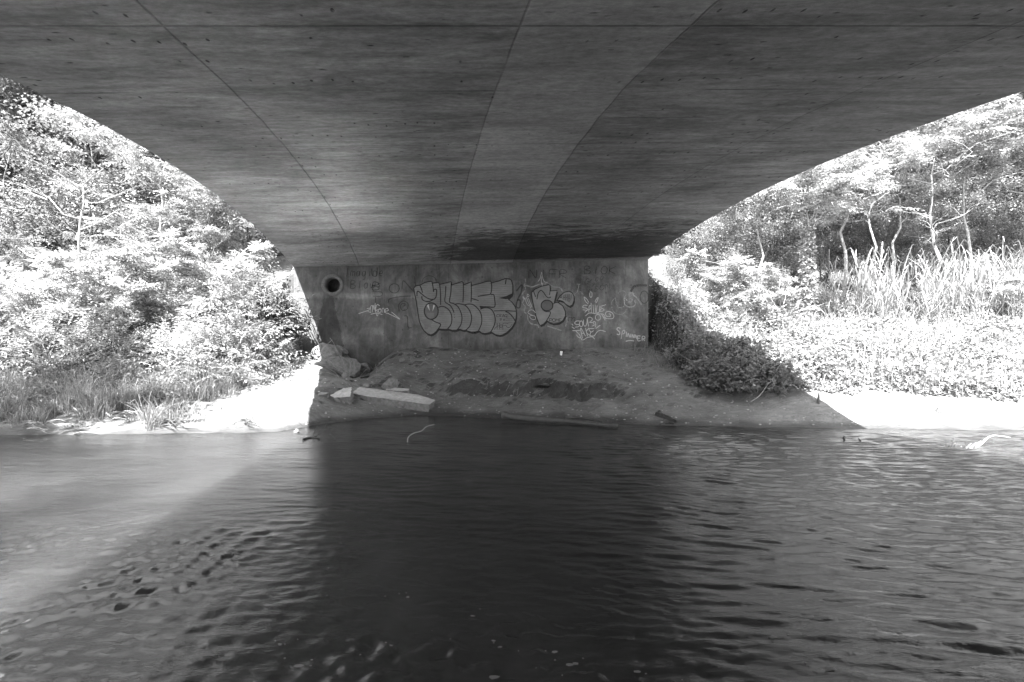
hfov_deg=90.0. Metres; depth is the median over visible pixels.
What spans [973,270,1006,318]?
reed
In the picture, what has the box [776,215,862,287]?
tree
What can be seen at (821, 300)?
shrub
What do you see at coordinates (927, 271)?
reed
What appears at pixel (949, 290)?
reed
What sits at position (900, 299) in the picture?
reed
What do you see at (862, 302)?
reed
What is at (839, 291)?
reed
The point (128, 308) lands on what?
shrub
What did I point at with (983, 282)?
reed
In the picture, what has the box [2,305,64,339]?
shrub
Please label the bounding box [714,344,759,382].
shrub
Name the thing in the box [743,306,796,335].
shrub
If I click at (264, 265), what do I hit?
tree
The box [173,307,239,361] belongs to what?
shrub
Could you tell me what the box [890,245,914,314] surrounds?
reed
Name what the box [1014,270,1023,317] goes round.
reed
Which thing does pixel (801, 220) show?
tree
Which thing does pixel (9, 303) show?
shrub
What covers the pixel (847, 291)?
reed
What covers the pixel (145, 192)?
tree
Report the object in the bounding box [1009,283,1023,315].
reed
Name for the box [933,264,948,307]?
reed
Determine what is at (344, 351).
boulder
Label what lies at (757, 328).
weed stems
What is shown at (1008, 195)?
tree
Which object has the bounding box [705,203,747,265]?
tree
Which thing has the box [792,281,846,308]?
shrub
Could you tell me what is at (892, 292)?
reed
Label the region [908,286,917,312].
reed
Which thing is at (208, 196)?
tree
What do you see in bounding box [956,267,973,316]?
reed
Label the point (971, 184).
tree
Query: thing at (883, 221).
tree
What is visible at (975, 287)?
reed
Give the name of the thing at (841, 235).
tree
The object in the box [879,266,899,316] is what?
reed
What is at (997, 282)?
reed
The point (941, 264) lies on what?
reed
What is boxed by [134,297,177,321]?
shrub
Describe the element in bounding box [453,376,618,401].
rootlets
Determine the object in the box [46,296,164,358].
shrub
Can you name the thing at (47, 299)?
shrub
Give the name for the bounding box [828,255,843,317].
reed
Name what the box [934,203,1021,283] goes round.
tree
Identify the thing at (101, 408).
grass
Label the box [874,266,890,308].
reed
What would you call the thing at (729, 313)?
shrub
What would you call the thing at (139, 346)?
shrub
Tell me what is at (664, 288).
undergrowth
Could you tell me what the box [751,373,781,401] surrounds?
dead branch
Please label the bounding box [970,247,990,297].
reed
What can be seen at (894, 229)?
tree
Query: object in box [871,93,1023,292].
tree
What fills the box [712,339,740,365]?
shrub
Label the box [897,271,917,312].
reed
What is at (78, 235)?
tree
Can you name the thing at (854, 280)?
reed
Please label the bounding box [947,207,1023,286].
tree
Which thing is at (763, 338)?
shrub
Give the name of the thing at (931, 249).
tree
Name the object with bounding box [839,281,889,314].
shrub
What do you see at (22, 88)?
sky
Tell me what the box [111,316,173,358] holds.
shrub
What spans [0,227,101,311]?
tree
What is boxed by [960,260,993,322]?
reed
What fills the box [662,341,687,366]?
shrub
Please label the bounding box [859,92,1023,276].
tree
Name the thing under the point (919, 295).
reed
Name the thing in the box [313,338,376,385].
dry stalks
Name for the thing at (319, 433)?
brushwood
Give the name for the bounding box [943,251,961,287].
reed
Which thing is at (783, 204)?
tree
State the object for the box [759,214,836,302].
tree
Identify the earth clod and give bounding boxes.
[538,383,549,387]
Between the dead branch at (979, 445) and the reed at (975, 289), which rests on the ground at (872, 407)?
the reed at (975, 289)
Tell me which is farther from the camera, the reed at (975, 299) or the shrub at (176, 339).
the reed at (975, 299)
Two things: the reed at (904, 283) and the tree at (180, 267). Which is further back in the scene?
the reed at (904, 283)
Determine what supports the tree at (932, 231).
on the ground at (872, 407)
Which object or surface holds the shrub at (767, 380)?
on the ground at (872, 407)
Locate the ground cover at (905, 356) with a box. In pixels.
[653,277,1023,402]
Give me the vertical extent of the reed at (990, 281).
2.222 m
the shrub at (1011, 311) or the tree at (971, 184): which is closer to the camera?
the shrub at (1011, 311)
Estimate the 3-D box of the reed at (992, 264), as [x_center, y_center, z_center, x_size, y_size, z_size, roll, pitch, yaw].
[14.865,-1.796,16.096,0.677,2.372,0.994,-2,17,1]
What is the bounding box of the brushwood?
[302,415,338,439]
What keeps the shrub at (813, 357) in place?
on the ground at (872, 407)
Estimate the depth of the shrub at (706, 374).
11.49 m
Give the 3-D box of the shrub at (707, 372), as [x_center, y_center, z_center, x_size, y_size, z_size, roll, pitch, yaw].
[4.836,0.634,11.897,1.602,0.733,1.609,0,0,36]
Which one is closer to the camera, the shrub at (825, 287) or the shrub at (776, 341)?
the shrub at (776, 341)
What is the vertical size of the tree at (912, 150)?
6.161 m
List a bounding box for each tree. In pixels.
[0,74,163,286]
[0,75,85,183]
[0,93,159,284]
[0,95,111,310]
[0,125,169,305]
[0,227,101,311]
[0,247,101,344]
[23,239,171,333]
[28,105,254,299]
[47,104,180,270]
[61,231,180,304]
[74,255,227,333]
[107,226,279,321]
[110,140,248,295]
[111,163,268,284]
[155,195,283,290]
[659,231,720,291]
[662,201,762,304]
[675,246,776,310]
[688,200,777,293]
[693,213,768,292]
[699,148,874,305]
[703,190,806,285]
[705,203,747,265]
[717,200,816,289]
[738,170,861,292]
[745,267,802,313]
[750,151,901,318]
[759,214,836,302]
[775,168,884,283]
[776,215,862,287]
[785,106,986,294]
[790,112,1016,312]
[792,143,884,268]
[805,181,893,292]
[815,195,890,296]
[816,108,1022,312]
[821,94,1023,294]
[825,119,985,269]
[833,176,926,293]
[848,213,939,287]
[851,198,957,300]
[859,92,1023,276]
[863,172,961,294]
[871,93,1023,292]
[884,91,1023,270]
[888,173,1002,290]
[899,219,985,291]
[901,100,1023,274]
[921,173,1023,276]
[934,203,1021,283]
[947,93,1023,222]
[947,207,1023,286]
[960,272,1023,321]
[970,196,1023,272]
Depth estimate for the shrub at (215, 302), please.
13.66 m
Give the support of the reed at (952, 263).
on the ground at (872, 407)
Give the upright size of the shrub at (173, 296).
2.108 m
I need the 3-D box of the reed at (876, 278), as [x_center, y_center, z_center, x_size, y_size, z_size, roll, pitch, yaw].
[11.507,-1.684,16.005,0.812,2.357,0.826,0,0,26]
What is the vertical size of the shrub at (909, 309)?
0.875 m
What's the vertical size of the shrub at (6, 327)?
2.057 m
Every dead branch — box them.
[74,431,98,434]
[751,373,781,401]
[946,435,1009,447]
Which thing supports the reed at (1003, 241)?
on the ground at (872, 407)
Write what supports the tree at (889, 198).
on the ground at (872, 407)
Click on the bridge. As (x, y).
(502, 174)
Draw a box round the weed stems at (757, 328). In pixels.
[727,309,800,349]
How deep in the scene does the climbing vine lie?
15.15 m
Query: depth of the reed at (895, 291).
15.54 m
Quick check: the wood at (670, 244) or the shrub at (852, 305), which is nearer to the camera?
the shrub at (852, 305)
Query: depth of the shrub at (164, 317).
13.23 m
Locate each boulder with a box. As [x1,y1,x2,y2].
[310,343,341,359]
[313,356,360,375]
[336,345,347,355]
[360,363,373,373]
[381,378,398,389]
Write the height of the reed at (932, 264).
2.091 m
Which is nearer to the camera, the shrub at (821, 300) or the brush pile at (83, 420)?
the brush pile at (83, 420)
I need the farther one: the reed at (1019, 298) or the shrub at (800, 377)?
the reed at (1019, 298)
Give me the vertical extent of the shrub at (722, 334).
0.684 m
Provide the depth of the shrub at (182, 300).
14.23 m
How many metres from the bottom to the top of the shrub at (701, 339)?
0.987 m
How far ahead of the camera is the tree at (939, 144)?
17.02 m
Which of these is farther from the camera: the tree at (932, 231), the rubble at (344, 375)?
the tree at (932, 231)
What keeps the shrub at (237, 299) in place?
on the ground at (872, 407)
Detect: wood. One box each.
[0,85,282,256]
[659,101,1023,258]
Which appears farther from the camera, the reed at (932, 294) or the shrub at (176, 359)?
the reed at (932, 294)
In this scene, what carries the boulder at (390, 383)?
on the ground at (872, 407)
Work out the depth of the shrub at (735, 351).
11.67 m
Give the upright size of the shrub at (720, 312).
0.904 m
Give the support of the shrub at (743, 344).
on the ground at (872, 407)
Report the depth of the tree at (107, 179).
20.63 m
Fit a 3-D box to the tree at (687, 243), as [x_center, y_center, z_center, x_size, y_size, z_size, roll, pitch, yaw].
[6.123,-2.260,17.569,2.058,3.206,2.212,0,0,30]
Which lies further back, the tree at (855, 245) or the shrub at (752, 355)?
the tree at (855, 245)
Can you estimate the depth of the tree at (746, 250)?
18.77 m
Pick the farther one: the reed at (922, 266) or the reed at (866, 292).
the reed at (922, 266)
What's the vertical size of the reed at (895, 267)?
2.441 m
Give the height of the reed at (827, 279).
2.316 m
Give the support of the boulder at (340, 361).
on the ground at (872, 407)
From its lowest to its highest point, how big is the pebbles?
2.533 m
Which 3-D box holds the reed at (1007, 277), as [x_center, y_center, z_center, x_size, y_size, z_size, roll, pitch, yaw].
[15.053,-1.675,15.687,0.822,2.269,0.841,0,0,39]
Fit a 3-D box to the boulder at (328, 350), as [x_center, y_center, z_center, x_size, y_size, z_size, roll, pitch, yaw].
[-4.842,0.335,13.430,0.785,0.596,0.676,0,0,-36]
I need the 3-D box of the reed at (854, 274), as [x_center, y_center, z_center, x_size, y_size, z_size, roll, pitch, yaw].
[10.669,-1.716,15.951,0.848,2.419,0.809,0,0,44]
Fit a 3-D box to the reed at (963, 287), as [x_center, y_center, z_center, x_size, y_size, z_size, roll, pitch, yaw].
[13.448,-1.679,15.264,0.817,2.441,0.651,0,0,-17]
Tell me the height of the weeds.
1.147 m
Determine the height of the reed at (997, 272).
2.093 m
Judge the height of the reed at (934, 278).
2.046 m
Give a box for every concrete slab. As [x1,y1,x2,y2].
[353,387,434,411]
[386,388,409,392]
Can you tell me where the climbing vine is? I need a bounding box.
[795,222,819,324]
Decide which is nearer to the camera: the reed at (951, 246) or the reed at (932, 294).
the reed at (932, 294)
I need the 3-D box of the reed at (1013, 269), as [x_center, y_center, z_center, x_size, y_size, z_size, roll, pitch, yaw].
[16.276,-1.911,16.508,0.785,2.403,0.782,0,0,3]
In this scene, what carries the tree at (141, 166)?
on the ground at (872, 407)
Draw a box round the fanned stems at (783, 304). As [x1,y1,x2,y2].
[752,283,821,316]
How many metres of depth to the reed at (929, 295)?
15.90 m
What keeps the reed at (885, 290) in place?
on the ground at (872, 407)
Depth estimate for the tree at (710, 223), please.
21.70 m
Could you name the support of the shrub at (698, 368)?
on the ground at (872, 407)
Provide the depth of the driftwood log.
9.92 m
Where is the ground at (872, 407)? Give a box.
[0,210,1023,434]
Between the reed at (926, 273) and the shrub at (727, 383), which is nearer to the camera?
the shrub at (727, 383)
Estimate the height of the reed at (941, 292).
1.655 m
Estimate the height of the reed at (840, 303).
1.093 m
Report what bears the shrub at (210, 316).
on the ground at (872, 407)
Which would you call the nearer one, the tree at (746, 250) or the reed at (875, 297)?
the reed at (875, 297)
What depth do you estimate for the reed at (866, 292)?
15.57 m
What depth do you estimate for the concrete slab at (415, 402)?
11.30 m
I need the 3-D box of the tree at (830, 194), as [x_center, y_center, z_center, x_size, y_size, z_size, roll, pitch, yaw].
[8.846,-2.905,15.190,3.542,5.432,3.856,0,0,13]
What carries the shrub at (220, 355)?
on the ground at (872, 407)
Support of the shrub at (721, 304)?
on the ground at (872, 407)
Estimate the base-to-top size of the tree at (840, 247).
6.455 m
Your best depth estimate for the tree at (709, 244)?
16.64 m
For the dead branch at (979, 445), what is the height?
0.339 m
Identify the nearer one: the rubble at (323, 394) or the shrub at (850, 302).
the rubble at (323, 394)
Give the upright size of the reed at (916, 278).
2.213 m
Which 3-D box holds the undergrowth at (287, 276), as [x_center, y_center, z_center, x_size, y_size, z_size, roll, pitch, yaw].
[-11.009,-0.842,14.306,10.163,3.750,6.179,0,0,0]
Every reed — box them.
[815,249,840,311]
[816,290,833,315]
[817,256,843,315]
[819,261,841,308]
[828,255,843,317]
[829,290,847,316]
[831,271,854,309]
[834,268,845,308]
[838,276,856,306]
[839,265,854,312]
[842,248,879,315]
[845,249,865,313]
[845,255,866,308]
[848,280,865,315]
[851,248,875,311]
[851,248,876,314]
[854,254,869,316]
[855,283,870,319]
[858,278,869,314]
[861,245,885,315]
[864,260,883,318]
[864,263,884,314]
[868,250,886,316]
[869,241,891,310]
[870,255,903,314]
[871,273,887,315]
[872,276,883,311]
[873,263,893,316]
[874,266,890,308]
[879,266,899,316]
[879,272,893,311]
[880,246,901,317]
[881,260,905,317]
[884,264,915,309]
[884,266,908,314]
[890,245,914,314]
[892,280,913,316]
[896,277,909,322]
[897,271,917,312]
[901,251,914,317]
[904,251,926,310]
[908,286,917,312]
[910,259,944,307]
[912,251,941,318]
[913,273,944,319]
[915,237,956,315]
[915,278,931,316]
[916,239,932,299]
[917,254,938,311]
[917,281,938,316]
[917,282,931,318]
[918,266,935,318]
[918,272,940,320]
[919,253,942,288]
[919,269,944,318]
[924,280,944,315]
[927,256,955,311]
[929,280,953,315]
[932,257,959,318]
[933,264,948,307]
[936,273,950,311]
[940,271,960,318]
[941,264,958,321]
[943,241,962,279]
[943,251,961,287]
[943,259,965,324]
[945,273,969,321]
[945,277,955,309]
[946,240,969,316]
[947,259,971,315]
[952,237,966,295]
[955,245,981,324]
[955,259,975,305]
[955,281,980,312]
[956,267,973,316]
[959,277,980,316]
[960,243,998,312]
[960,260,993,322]
[961,250,987,316]
[965,283,980,312]
[966,268,986,308]
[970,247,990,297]
[971,261,992,309]
[972,261,991,313]
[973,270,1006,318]
[978,254,1006,313]
[981,262,1003,313]
[981,272,1004,318]
[985,247,1001,296]
[985,275,998,318]
[988,255,1003,307]
[988,261,1006,312]
[989,247,1012,319]
[990,245,1009,306]
[990,252,1018,319]
[990,258,1015,314]
[991,236,1021,313]
[999,293,1005,317]
[1003,251,1023,311]
[1004,266,1023,315]
[1006,253,1020,313]
[1007,246,1022,298]
[1007,250,1021,300]
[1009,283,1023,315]
[1010,241,1023,301]
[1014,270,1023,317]
[1015,282,1023,317]
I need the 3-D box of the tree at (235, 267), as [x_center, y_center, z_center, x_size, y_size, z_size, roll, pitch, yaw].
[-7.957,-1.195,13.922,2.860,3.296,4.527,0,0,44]
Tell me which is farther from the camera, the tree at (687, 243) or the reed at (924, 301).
the tree at (687, 243)
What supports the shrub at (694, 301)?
on the ground at (872, 407)
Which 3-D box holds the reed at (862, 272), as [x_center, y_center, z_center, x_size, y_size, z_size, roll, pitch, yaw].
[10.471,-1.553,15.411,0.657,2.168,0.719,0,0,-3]
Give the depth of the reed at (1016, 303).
15.39 m
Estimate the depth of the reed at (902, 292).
16.41 m
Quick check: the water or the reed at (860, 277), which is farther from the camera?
the reed at (860, 277)
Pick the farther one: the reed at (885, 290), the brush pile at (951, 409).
the reed at (885, 290)
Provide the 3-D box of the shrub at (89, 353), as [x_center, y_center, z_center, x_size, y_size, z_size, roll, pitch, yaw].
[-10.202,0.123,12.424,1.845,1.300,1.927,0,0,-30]
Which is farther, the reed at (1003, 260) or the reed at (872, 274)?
the reed at (1003, 260)
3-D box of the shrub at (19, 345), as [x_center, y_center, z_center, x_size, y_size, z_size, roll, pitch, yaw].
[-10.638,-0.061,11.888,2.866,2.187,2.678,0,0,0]
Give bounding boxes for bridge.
[0,0,1023,367]
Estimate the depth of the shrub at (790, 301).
16.36 m
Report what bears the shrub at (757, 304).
on the ground at (872, 407)
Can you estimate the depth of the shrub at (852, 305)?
17.88 m
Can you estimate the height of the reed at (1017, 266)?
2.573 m
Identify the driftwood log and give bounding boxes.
[501,411,617,426]
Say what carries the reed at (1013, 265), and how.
on the ground at (872, 407)
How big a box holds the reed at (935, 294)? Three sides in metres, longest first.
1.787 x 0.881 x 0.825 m
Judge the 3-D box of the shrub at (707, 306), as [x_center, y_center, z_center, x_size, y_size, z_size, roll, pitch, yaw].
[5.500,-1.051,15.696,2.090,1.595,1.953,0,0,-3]
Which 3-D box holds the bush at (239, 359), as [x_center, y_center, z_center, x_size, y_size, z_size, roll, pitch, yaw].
[-6.532,-0.475,12.816,3.144,2.598,3.478,0,0,39]
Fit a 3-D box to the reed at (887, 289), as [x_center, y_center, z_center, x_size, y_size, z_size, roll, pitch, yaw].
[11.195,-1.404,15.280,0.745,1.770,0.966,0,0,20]
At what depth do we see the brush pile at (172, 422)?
9.03 m
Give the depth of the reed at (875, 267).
16.57 m
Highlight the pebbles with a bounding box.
[194,350,868,424]
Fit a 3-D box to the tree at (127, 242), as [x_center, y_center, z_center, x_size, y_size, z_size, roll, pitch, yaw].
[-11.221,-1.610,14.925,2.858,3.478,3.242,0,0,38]
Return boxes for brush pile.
[1,419,68,433]
[52,418,104,430]
[104,410,138,419]
[132,417,207,430]
[226,415,269,426]
[924,405,986,416]
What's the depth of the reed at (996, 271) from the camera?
15.65 m
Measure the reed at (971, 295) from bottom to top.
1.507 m
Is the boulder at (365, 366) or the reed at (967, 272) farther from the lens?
the reed at (967, 272)
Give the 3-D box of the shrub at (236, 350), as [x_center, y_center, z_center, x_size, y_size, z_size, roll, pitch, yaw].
[-6.478,0.070,12.093,3.182,2.060,3.202,0,0,38]
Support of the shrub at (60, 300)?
on the ground at (872, 407)
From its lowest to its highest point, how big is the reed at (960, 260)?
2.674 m
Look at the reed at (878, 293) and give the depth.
15.98 m
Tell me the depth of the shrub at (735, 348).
11.90 m
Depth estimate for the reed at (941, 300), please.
15.30 m
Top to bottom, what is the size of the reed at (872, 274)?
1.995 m
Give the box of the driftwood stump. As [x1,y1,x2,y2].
[655,410,676,424]
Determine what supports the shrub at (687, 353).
on the ground at (872, 407)
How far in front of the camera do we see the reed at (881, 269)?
16.14 m
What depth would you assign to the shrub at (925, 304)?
18.28 m
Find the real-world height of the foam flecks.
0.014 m
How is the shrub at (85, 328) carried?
on the ground at (872, 407)
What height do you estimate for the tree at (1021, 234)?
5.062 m
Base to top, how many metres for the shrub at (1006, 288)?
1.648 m
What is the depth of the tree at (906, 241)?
19.61 m
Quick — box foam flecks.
[275,592,966,679]
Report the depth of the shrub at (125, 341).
11.63 m
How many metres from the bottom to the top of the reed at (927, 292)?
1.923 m
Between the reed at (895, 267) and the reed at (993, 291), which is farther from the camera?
the reed at (895, 267)
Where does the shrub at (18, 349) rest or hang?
on the ground at (872, 407)
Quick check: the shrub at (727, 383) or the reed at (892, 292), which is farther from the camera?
the reed at (892, 292)
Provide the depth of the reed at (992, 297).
15.47 m
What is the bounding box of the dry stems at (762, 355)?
[651,330,855,383]
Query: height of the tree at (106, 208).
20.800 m
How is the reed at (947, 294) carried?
on the ground at (872, 407)
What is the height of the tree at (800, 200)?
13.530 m
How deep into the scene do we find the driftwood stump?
9.96 m
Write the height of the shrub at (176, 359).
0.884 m
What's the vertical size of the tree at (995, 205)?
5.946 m
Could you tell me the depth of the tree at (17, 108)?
23.14 m
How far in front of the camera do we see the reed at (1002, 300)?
15.26 m
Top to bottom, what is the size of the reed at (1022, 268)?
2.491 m
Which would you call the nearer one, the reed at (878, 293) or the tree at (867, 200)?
the reed at (878, 293)
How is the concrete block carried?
on the ground at (872, 407)
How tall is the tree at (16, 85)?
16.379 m
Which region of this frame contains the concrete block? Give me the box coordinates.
[330,387,353,403]
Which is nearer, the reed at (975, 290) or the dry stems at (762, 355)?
the dry stems at (762, 355)
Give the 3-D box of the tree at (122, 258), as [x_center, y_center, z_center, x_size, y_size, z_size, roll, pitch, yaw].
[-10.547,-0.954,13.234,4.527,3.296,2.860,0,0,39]
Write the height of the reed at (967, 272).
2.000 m
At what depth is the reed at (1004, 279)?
15.32 m
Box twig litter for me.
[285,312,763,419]
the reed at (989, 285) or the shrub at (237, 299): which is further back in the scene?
the reed at (989, 285)
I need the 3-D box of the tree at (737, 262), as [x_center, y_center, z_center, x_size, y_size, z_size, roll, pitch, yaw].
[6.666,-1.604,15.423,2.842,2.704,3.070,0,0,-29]
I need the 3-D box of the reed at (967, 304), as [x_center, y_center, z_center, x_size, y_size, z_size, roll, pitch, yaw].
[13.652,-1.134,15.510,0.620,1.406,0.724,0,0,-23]
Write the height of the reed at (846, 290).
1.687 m
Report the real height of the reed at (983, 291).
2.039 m
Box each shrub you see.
[0,291,115,383]
[0,297,27,311]
[0,298,60,367]
[0,329,49,368]
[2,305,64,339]
[4,292,113,358]
[6,282,93,309]
[42,308,167,379]
[42,313,116,357]
[44,323,123,371]
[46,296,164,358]
[81,292,168,326]
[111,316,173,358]
[111,328,180,371]
[113,305,241,384]
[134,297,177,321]
[135,273,212,337]
[140,352,203,384]
[143,296,213,339]
[150,281,193,318]
[155,302,307,388]
[171,277,255,328]
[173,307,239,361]
[173,326,241,369]
[176,260,321,341]
[193,308,232,336]
[232,278,301,318]
[655,276,718,314]
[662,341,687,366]
[672,338,717,359]
[678,326,725,356]
[679,280,719,322]
[681,358,716,388]
[682,354,738,382]
[691,342,735,387]
[696,327,745,347]
[697,362,722,392]
[702,356,789,392]
[704,300,742,323]
[707,294,742,312]
[709,344,765,359]
[710,301,756,330]
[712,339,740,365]
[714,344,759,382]
[717,284,755,306]
[717,328,794,361]
[717,334,756,359]
[719,333,776,386]
[720,337,763,351]
[722,355,778,398]
[735,352,819,386]
[739,295,779,316]
[739,361,794,400]
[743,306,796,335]
[752,289,804,313]
[761,336,787,355]
[761,353,816,398]
[771,346,835,375]
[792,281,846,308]
[795,288,840,316]
[835,291,866,313]
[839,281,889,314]
[878,295,918,315]
[911,284,968,308]
[997,295,1023,317]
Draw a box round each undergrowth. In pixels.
[2,267,293,380]
[648,266,797,365]
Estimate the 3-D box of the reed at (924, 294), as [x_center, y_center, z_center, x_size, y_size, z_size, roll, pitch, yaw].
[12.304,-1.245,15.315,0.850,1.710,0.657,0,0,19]
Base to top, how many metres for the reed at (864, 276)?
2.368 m
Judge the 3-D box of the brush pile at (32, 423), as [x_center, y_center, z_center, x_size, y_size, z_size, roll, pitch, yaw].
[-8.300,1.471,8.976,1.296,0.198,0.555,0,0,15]
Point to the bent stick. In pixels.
(418, 431)
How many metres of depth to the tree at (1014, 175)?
23.03 m
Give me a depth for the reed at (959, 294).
15.46 m
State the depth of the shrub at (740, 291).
17.44 m
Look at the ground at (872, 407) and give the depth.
11.13 m
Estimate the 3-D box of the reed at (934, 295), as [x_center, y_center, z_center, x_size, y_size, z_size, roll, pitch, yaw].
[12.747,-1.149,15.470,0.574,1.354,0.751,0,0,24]
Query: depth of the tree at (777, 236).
19.56 m
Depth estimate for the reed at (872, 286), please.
16.12 m
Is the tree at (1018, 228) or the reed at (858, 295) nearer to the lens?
the reed at (858, 295)
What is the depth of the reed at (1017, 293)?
15.36 m
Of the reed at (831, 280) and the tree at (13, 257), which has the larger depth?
the reed at (831, 280)
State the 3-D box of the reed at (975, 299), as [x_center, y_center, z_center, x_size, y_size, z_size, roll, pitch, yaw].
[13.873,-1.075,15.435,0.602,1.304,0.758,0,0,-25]
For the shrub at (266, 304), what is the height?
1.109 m
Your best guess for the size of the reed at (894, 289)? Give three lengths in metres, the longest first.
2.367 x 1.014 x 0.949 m
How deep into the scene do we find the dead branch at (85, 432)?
8.78 m
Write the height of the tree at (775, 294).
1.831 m
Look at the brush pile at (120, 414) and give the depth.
9.38 m
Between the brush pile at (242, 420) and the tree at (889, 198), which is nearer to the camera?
the brush pile at (242, 420)
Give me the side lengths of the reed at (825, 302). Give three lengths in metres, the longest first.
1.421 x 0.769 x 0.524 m
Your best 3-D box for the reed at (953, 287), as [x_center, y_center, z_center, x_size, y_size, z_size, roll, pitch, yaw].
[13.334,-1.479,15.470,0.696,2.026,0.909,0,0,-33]
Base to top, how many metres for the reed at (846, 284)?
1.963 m
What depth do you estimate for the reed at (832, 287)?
16.48 m
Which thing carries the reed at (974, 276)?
on the ground at (872, 407)
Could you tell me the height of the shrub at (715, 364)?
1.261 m
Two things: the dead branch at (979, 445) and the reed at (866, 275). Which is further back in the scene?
the reed at (866, 275)
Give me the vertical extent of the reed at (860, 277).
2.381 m
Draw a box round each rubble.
[317,392,328,396]
[342,372,348,377]
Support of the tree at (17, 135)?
on the ground at (872, 407)
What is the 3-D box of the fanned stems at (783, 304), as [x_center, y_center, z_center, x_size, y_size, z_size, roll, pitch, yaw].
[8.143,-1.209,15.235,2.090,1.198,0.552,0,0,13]
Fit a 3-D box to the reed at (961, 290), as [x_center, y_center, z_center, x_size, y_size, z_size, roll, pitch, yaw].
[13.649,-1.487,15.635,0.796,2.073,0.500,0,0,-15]
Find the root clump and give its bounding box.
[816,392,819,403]
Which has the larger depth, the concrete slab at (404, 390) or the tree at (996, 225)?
the tree at (996, 225)
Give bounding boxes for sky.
[0,88,1017,212]
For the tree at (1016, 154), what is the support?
on the ground at (872, 407)
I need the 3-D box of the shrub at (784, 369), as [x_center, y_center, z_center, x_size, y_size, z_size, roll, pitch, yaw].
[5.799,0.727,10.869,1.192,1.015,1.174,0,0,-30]
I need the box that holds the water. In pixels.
[0,416,1023,681]
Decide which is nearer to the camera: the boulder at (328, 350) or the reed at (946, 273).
the boulder at (328, 350)
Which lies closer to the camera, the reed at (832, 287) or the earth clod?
the earth clod
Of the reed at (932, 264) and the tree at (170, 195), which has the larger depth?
the tree at (170, 195)
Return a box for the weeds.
[0,352,226,411]
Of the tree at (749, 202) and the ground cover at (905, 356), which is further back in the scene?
the tree at (749, 202)
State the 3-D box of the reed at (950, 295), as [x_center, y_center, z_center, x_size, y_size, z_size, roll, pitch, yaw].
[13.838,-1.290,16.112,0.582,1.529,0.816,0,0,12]
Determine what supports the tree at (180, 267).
on the ground at (872, 407)
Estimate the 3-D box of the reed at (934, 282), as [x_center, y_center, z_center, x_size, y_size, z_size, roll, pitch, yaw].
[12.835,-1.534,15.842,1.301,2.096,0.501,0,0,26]
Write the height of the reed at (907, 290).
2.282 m
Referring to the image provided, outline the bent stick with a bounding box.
[407,424,434,441]
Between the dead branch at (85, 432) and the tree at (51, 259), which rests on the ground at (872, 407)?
the tree at (51, 259)
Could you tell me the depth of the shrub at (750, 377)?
10.69 m
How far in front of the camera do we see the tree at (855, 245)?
19.70 m
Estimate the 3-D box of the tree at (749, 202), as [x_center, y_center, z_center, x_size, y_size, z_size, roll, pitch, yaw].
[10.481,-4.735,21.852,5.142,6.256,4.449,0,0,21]
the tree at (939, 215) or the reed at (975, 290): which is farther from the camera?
the tree at (939, 215)

